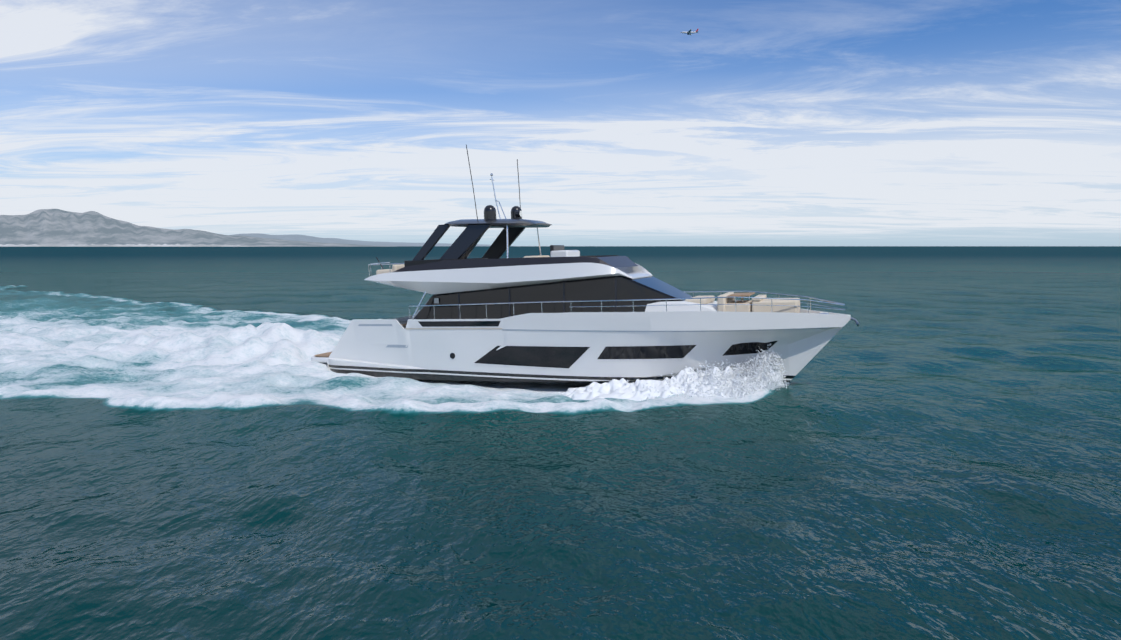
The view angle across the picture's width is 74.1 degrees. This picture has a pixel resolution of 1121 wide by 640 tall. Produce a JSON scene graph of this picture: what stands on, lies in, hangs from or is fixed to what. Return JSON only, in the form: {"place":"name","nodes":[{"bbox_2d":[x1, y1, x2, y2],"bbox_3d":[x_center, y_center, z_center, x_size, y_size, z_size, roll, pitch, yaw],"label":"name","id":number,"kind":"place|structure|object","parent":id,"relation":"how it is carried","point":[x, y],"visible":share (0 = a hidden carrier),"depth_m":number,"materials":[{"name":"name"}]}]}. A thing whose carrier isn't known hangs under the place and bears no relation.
{"place":"outdoors","nodes":[
{"label":"outdoors","id":0,"kind":"place"},
{"bbox_2d":[0,243,266,246],"bbox_3d":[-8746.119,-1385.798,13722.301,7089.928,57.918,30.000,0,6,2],"label":"shoreline","id":1,"kind":"structure","parent":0,"point":[108,245],"depth_m":13700.76,"materials":[{"name":"grey"}]},
{"bbox_2d":[0,209,396,246],"bbox_3d":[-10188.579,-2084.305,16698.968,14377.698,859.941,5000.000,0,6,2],"label":"mountain","id":2,"kind":"structure","parent":0,"point":[49,226],"depth_m":15156.06,"materials":[{"name":"grey stone"}]},
{"bbox_2d":[231,233,417,245],"bbox_3d":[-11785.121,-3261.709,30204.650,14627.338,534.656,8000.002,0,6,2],"label":"distant hills","id":3,"kind":"structure","parent":0,"point":[306,238],"depth_m":28752.89,"materials":[{"name":"grey"}]},
{"bbox_2d":[330,238,490,245],"bbox_3d":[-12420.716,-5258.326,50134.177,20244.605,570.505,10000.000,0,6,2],"label":"distant hills","id":4,"kind":"structure","parent":0,"point":[437,244],"depth_m":48512.76,"materials":[{"name":"grey"}]},
{"bbox_2d":[0,246,1120,639],"bbox_3d":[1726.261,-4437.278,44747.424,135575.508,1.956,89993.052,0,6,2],"label":"sea","id":5,"kind":"structure","parent":0,"point":[196,444],"depth_m":19.08,"materials":[{"name":"liquid"}]},
{"bbox_2d":[327,309,850,386],"bbox_3d":[0.638,1.254,33.145,22.950,3.666,5.858,0,5,22],"label":"hull","id":6,"kind":"object","parent":5,"relation":"in","point":[802,345],"visible":0.73,"depth_m":30.05,"materials":[{"name":"paint"}]},
{"bbox_2d":[311,356,328,362],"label":"swim platform","id":7,"kind":"structure","parent":6,"relation":"attached to","point":[320,359],"depth_m":35.81,"materials":[{"name":"white"}]},
{"bbox_2d":[314,352,331,356],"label":"swim platform deck","id":8,"kind":"structure","parent":7,"relation":"on","point":[327,354],"depth_m":36.61,"materials":[{"name":"beige wood"}]},
{"bbox_2d":[328,315,415,368],"bbox_3d":[-9.155,1.204,37.071,1.750,2.500,5.400,0,5,22],"label":"transom","id":9,"kind":"object","parent":6,"relation":"on","point":[400,319],"visible":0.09,"depth_m":37.70,"materials":[{"name":"white"}]},
{"bbox_2d":[358,324,391,325],"bbox_3d":[-8.387,0.232,33.593,1.919,0.172,0.017,2,6,23],"label":"handrail","id":10,"kind":"object","parent":6,"relation":"attached to","point":[375,325],"visible":1,"depth_m":33.59,"materials":[{"name":"grey metal"}]},
{"bbox_2d":[328,358,429,379],"bbox_3d":[-8.373,2.212,33.972,5.400,0.940,0.315,0,5,22],"label":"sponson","id":11,"kind":"object","parent":6,"relation":"on","point":[347,366],"visible":0.79,"depth_m":33.90,"materials":[{"name":"paint"}]},
{"bbox_2d":[387,345,407,347],"bbox_3d":[-7.333,1.177,33.346,1.245,0.174,0.027,3,6,24],"label":"slot","id":12,"kind":"object","parent":6,"relation":"attached to","point":[400,346],"visible":1,"depth_m":33.33,"materials":[{"name":"grey metal"}]},
{"bbox_2d":[412,291,425,317],"bbox_3d":[-6.269,-0.669,32.984,0.694,1.230,0.070,1,6,6],"label":"support pole","id":13,"kind":"object","parent":6,"relation":"attached to","point":[419,304],"visible":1,"depth_m":32.95,"materials":[{"name":"silver metal"}]},
{"bbox_2d":[406,328,501,328],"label":"trim","id":14,"kind":"structure","parent":6,"relation":"attached to","point":[453,328],"depth_m":32.03,"materials":[{"name":"silver"}]},
{"bbox_2d":[418,321,499,326],"bbox_3d":[-4.382,0.162,31.914,4.056,0.399,0.028,2,6,22],"label":"side deck bulwark","id":15,"kind":"object","parent":6,"relation":"attached to","point":[454,323],"visible":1,"depth_m":31.95,"materials":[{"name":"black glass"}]},
{"bbox_2d":[473,345,590,368],"bbox_3d":[-1.260,1.537,30.994,5.490,1.038,0.230,0,5,22],"label":"window frame","id":16,"kind":"object","parent":6,"relation":"on","point":[500,347],"visible":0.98,"depth_m":30.92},
{"bbox_2d":[475,346,589,367],"bbox_3d":[-1.263,1.538,30.987,5.350,0.940,0.210,0,5,22],"label":"hull window","id":17,"kind":"structure","parent":16,"relation":"in","point":[550,356],"depth_m":30.87,"materials":[{"name":"black glass"}]},
{"bbox_2d":[409,291,844,318],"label":"deck rails","id":18,"kind":"object","parent":6,"relation":"on","point":[749,297],"visible":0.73,"depth_m":29.46,"materials":[{"name":"silver metal"}]},
{"bbox_2d":[596,344,697,359],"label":"hull window","id":19,"kind":"structure","parent":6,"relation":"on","point":[645,352],"depth_m":29.55,"materials":[{"name":"black glass"}]},
{"bbox_2d":[502,327,834,331],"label":"deck edge trim","id":20,"kind":"structure","parent":6,"relation":"on","point":[638,331],"depth_m":29.28,"materials":[{"name":"grey"}]},
{"bbox_2d":[725,300,752,311],"bbox_3d":[7.274,-0.451,30.312,1.200,0.580,2.483,0,5,22],"label":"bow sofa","id":21,"kind":"object","parent":6,"relation":"on","point":[742,308],"visible":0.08,"depth_m":29.23,"materials":[{"name":"beige fabric"}]},
{"bbox_2d":[717,292,734,310],"bbox_3d":[6.803,-0.617,30.485,0.300,0.920,2.600,0,5,22],"label":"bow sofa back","id":22,"kind":"object","parent":21,"relation":"on","point":[722,301],"visible":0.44,"depth_m":29.32,"materials":[{"name":"beige fabric"}]},
{"bbox_2d":[728,292,754,296],"bbox_3d":[7.375,-1.034,30.214,0.830,0.051,1.900,0,5,22],"label":"bow table","id":23,"kind":"object","parent":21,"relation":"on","point":[741,294],"visible":0.96,"depth_m":29.70,"materials":[{"name":"brown wood"}]},
{"bbox_2d":[721,339,779,356],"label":"hull window","id":24,"kind":"structure","parent":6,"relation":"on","point":[744,348],"depth_m":29.41,"materials":[{"name":"black glass"}]},
{"bbox_3d":[0.617,0.754,33.104,22.950,1.699,5.618,0,5,22],"label":"deck","id":25,"kind":"object","parent":6,"relation":"on","visible":0},
{"bbox_2d":[413,275,691,318],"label":"cabin windows","id":26,"kind":"structure","parent":25,"relation":"on","point":[603,288],"depth_m":31.12,"materials":[{"name":"black glass"}]},
{"bbox_2d":[458,293,459,318],"bbox_3d":[-4.482,-0.481,32.707,0.074,1.385,0.195,0,6,1],"label":"mullion","id":27,"kind":"object","parent":26,"relation":"attached to","point":[458,305],"visible":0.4,"depth_m":32.71,"materials":[{"name":"grey metal"}]},
{"bbox_2d":[364,262,652,293],"bbox_3d":[-2.346,-1.937,34.026,12.600,1.180,5.388,0,5,22],"label":"flybridge hull side","id":28,"kind":"object","parent":26,"relation":"on","point":[442,281],"visible":0.88,"depth_m":31.60,"materials":[{"name":"white plastic"}]},
{"bbox_2d":[376,269,392,274],"bbox_3d":[-7.396,-2.325,36.015,1.050,0.360,3.800,0,5,22],"label":"lounger","id":29,"kind":"object","parent":28,"relation":"on","point":[383,271],"visible":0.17,"depth_m":34.30,"materials":[{"name":"beige fabric"}]},
{"bbox_2d":[392,264,404,270],"bbox_3d":[-6.936,-2.428,35.820,0.250,0.560,3.800,0,5,22],"label":"lounger back","id":30,"kind":"object","parent":29,"relation":"on","point":[396,267],"visible":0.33,"depth_m":34.12,"materials":[{"name":"beige"}]},
{"bbox_2d":[368,262,403,276],"bbox_3d":[-7.482,-2.478,36.034,1.458,0.732,4.800,0,5,22],"label":"railing","id":31,"kind":"object","parent":28,"relation":"on","point":[381,264],"visible":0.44,"depth_m":34.44,"materials":[{"name":"silver metal"}]},
{"bbox_2d":[404,259,453,266],"bbox_3d":[-5.770,-2.486,33.160,2.700,0.420,0.200,0,5,22],"label":"arch base","id":32,"kind":"object","parent":28,"relation":"on","point":[411,262],"visible":0.35,"depth_m":33.25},
{"bbox_2d":[413,224,449,259],"bbox_3d":[-5.811,-3.385,33.214,2.032,1.773,0.254,1,6,13],"label":"arch","id":33,"kind":"object","parent":28,"relation":"on","point":[437,234],"visible":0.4,"depth_m":33.09,"materials":[{"name":"black"}]},
{"bbox_2d":[442,258,487,260],"bbox_3d":[-4.192,-2.212,32.657,2.000,0.930,0.650,0,5,22],"label":"seating","id":34,"kind":"object","parent":28,"relation":"on","point":[466,259],"visible":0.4,"depth_m":32.31,"materials":[{"name":"black"}]},
{"bbox_2d":[440,225,490,258],"bbox_3d":[-4.207,-3.358,32.579,2.675,1.721,0.314,1,6,14],"label":"arch","id":35,"kind":"object","parent":28,"relation":"on","point":[466,240],"visible":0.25,"depth_m":32.46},
{"bbox_2d":[393,256,599,271],"bbox_3d":[-3.050,-2.343,31.718,9.799,0.775,0.368,2,6,20],"label":"flybridge coaming","id":36,"kind":"object","parent":28,"relation":"on","point":[459,264],"visible":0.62,"depth_m":31.48,"materials":[{"name":"grey"}]},
{"bbox_2d":[482,228,524,258],"bbox_3d":[-2.799,-3.706,36.086,2.675,1.721,0.314,3,6,29],"label":"arch","id":37,"kind":"object","parent":28,"relation":"on","point":[497,249],"visible":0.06,"depth_m":36.01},
{"bbox_2d":[460,234,483,258],"bbox_3d":[-4.399,-3.735,36.732,2.032,1.773,0.254,3,7,30],"label":"arch","id":38,"kind":"object","parent":37,"relation":"attached to","point":[467,253],"depth_m":36.78,"materials":[{"name":"black"}]},
{"bbox_2d":[445,219,551,227],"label":"hardtop roof","id":39,"kind":"structure","parent":37,"relation":"on","point":[510,223],"depth_m":32.48,"materials":[{"name":"black"}]},
{"bbox_2d":[466,144,520,219],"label":"antennas","id":40,"kind":"object","parent":39,"relation":"on","point":[472,181],"visible":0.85,"depth_m":32.80,"materials":[{"name":"black"}]},
{"bbox_2d":[489,173,505,218],"bbox_3d":[-2.830,-5.631,33.962,0.738,2.187,0.440,0,5,22],"label":"light mast","id":41,"kind":"object","parent":39,"relation":"on","point":[491,174],"visible":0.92,"depth_m":33.99,"materials":[{"name":"silver metal"}]},
{"bbox_2d":[484,205,521,218],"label":"radar domes","id":42,"kind":"structure","parent":39,"relation":"on","point":[489,211],"depth_m":33.32,"materials":[{"name":"black plastic"}]},
{"bbox_2d":[506,226,507,257],"bbox_3d":[-2.282,-3.216,31.996,0.067,1.788,0.330,-1,6,-7],"label":"support pole","id":43,"kind":"object","parent":39,"relation":"attached to","point":[507,240],"visible":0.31,"depth_m":31.97,"materials":[{"name":"silver metal"}]},
{"bbox_2d":[515,211,519,218],"bbox_3d":[-1.885,-4.728,33.456,0.220,0.380,0.280,0,5,22],"label":"searchlight","id":44,"kind":"object","parent":39,"relation":"on","point":[517,213],"depth_m":33.35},
{"bbox_2d":[537,228,540,255],"bbox_3d":[-0.995,-3.534,35.203,0.330,1.788,0.067,-5,7,-39],"label":"support pole","id":45,"kind":"object","parent":39,"relation":"hanging from","point":[539,241],"visible":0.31,"depth_m":35.15,"materials":[{"name":"silver metal"}]},
{"bbox_2d":[524,255,549,257],"bbox_3d":[-1.029,-2.370,32.886,0.700,0.950,1.450,0,5,22],"label":"sunpad","id":46,"kind":"object","parent":28,"relation":"on","point":[536,256],"visible":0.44,"depth_m":32.28,"materials":[{"name":"beige fabric"}]},
{"bbox_2d":[550,250,579,256],"bbox_3d":[0.229,-2.471,32.398,0.800,1.130,1.600,0,5,22],"label":"helm console","id":47,"kind":"object","parent":28,"relation":"on","point":[567,253],"visible":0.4,"depth_m":31.70,"materials":[{"name":"white plastic"}]},
{"bbox_2d":[550,245,563,251],"bbox_3d":[-0.133,-3.061,32.486,0.170,0.420,1.300,0,5,22],"label":"helm screen","id":48,"kind":"object","parent":47,"relation":"on","point":[556,247],"visible":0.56,"depth_m":32.16,"materials":[{"name":"black"}]},
{"bbox_2d":[582,255,628,257],"bbox_3d":[-1.302,-2.776,36.074,9.799,0.775,0.368,2,6,24],"label":"flybridge coaming","id":49,"kind":"object","parent":28,"relation":"on","point":[601,256],"visible":0.06,"depth_m":34.64,"materials":[{"name":"grey plastic"}]},
{"bbox_2d":[596,256,637,267],"bbox_3d":[2.549,-2.513,32.004,0.700,0.480,4.311,0,5,22],"label":"windshield","id":50,"kind":"object","parent":28,"relation":"on","point":[618,261],"visible":0.8,"depth_m":31.73,"materials":[{"name":"grey"}]},
{"bbox_2d":[563,283,564,312],"bbox_3d":[0.141,-0.758,30.808,0.073,1.584,0.203,0,6,-2],"label":"mullion","id":51,"kind":"object","parent":26,"relation":"attached to","point":[563,297],"visible":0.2,"depth_m":30.81,"materials":[{"name":"grey"}]},
{"bbox_2d":[615,277,616,311],"bbox_3d":[2.244,-0.947,30.144,0.072,1.571,0.193,0,6,-4],"label":"mullion","id":52,"kind":"object","parent":26,"relation":"attached to","point":[615,293],"visible":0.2,"depth_m":30.14,"materials":[{"name":"grey"}]},
{"bbox_2d":[645,300,716,311],"bbox_3d":[5.324,-0.455,31.094,3.200,0.882,3.700,0,5,22],"label":"coachroof","id":53,"kind":"object","parent":25,"relation":"on","point":[684,305],"visible":0.25,"depth_m":29.74,"materials":[{"name":"white plastic"}]},
{"bbox_2d":[685,295,714,303],"bbox_3d":[5.820,-0.824,30.859,0.800,0.250,2.383,0,5,22],"label":"bow seat","id":54,"kind":"object","parent":53,"relation":"on","point":[706,301],"visible":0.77,"depth_m":29.89,"materials":[{"name":"beige fabric"}]},
{"bbox_2d":[752,298,799,312],"bbox_3d":[8.664,-0.501,29.750,1.700,0.660,2.164,0,5,22],"label":"bow sunpad","id":55,"kind":"object","parent":25,"relation":"on","point":[759,306],"visible":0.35,"depth_m":28.90,"materials":[{"name":"beige fabric"}]},
{"bbox_2d":[752,295,766,300],"bbox_3d":[8.021,-0.894,29.968,0.350,0.140,2.100,0,5,22],"label":"cushion","id":56,"kind":"object","parent":55,"relation":"on","point":[760,296],"visible":0.73,"depth_m":29.57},
{"bbox_2d":[558,355,781,400],"bbox_3d":[3.856,2.326,28.244,10.384,1.714,4.698,0,6,2],"label":"bow spray","id":57,"kind":"object","parent":5,"relation":"in","point":[622,388],"visible":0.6,"depth_m":28.36,"materials":[{"name":"white liquid"}]},
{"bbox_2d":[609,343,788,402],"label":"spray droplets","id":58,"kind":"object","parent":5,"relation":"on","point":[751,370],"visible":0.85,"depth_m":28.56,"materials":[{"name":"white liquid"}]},
{"bbox_2d":[0,0,1120,245],"label":"sky","id":59,"kind":"structure","parent":0,"point":[774,122],"materials":[{"name":"blue"}]},
{"bbox_2d":[680,29,697,34],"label":"airplane","id":60,"kind":"object","parent":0,"point":[689,32],"visible":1,"depth_m":1608.09,"materials":[{"name":"white metal"}]}
]}

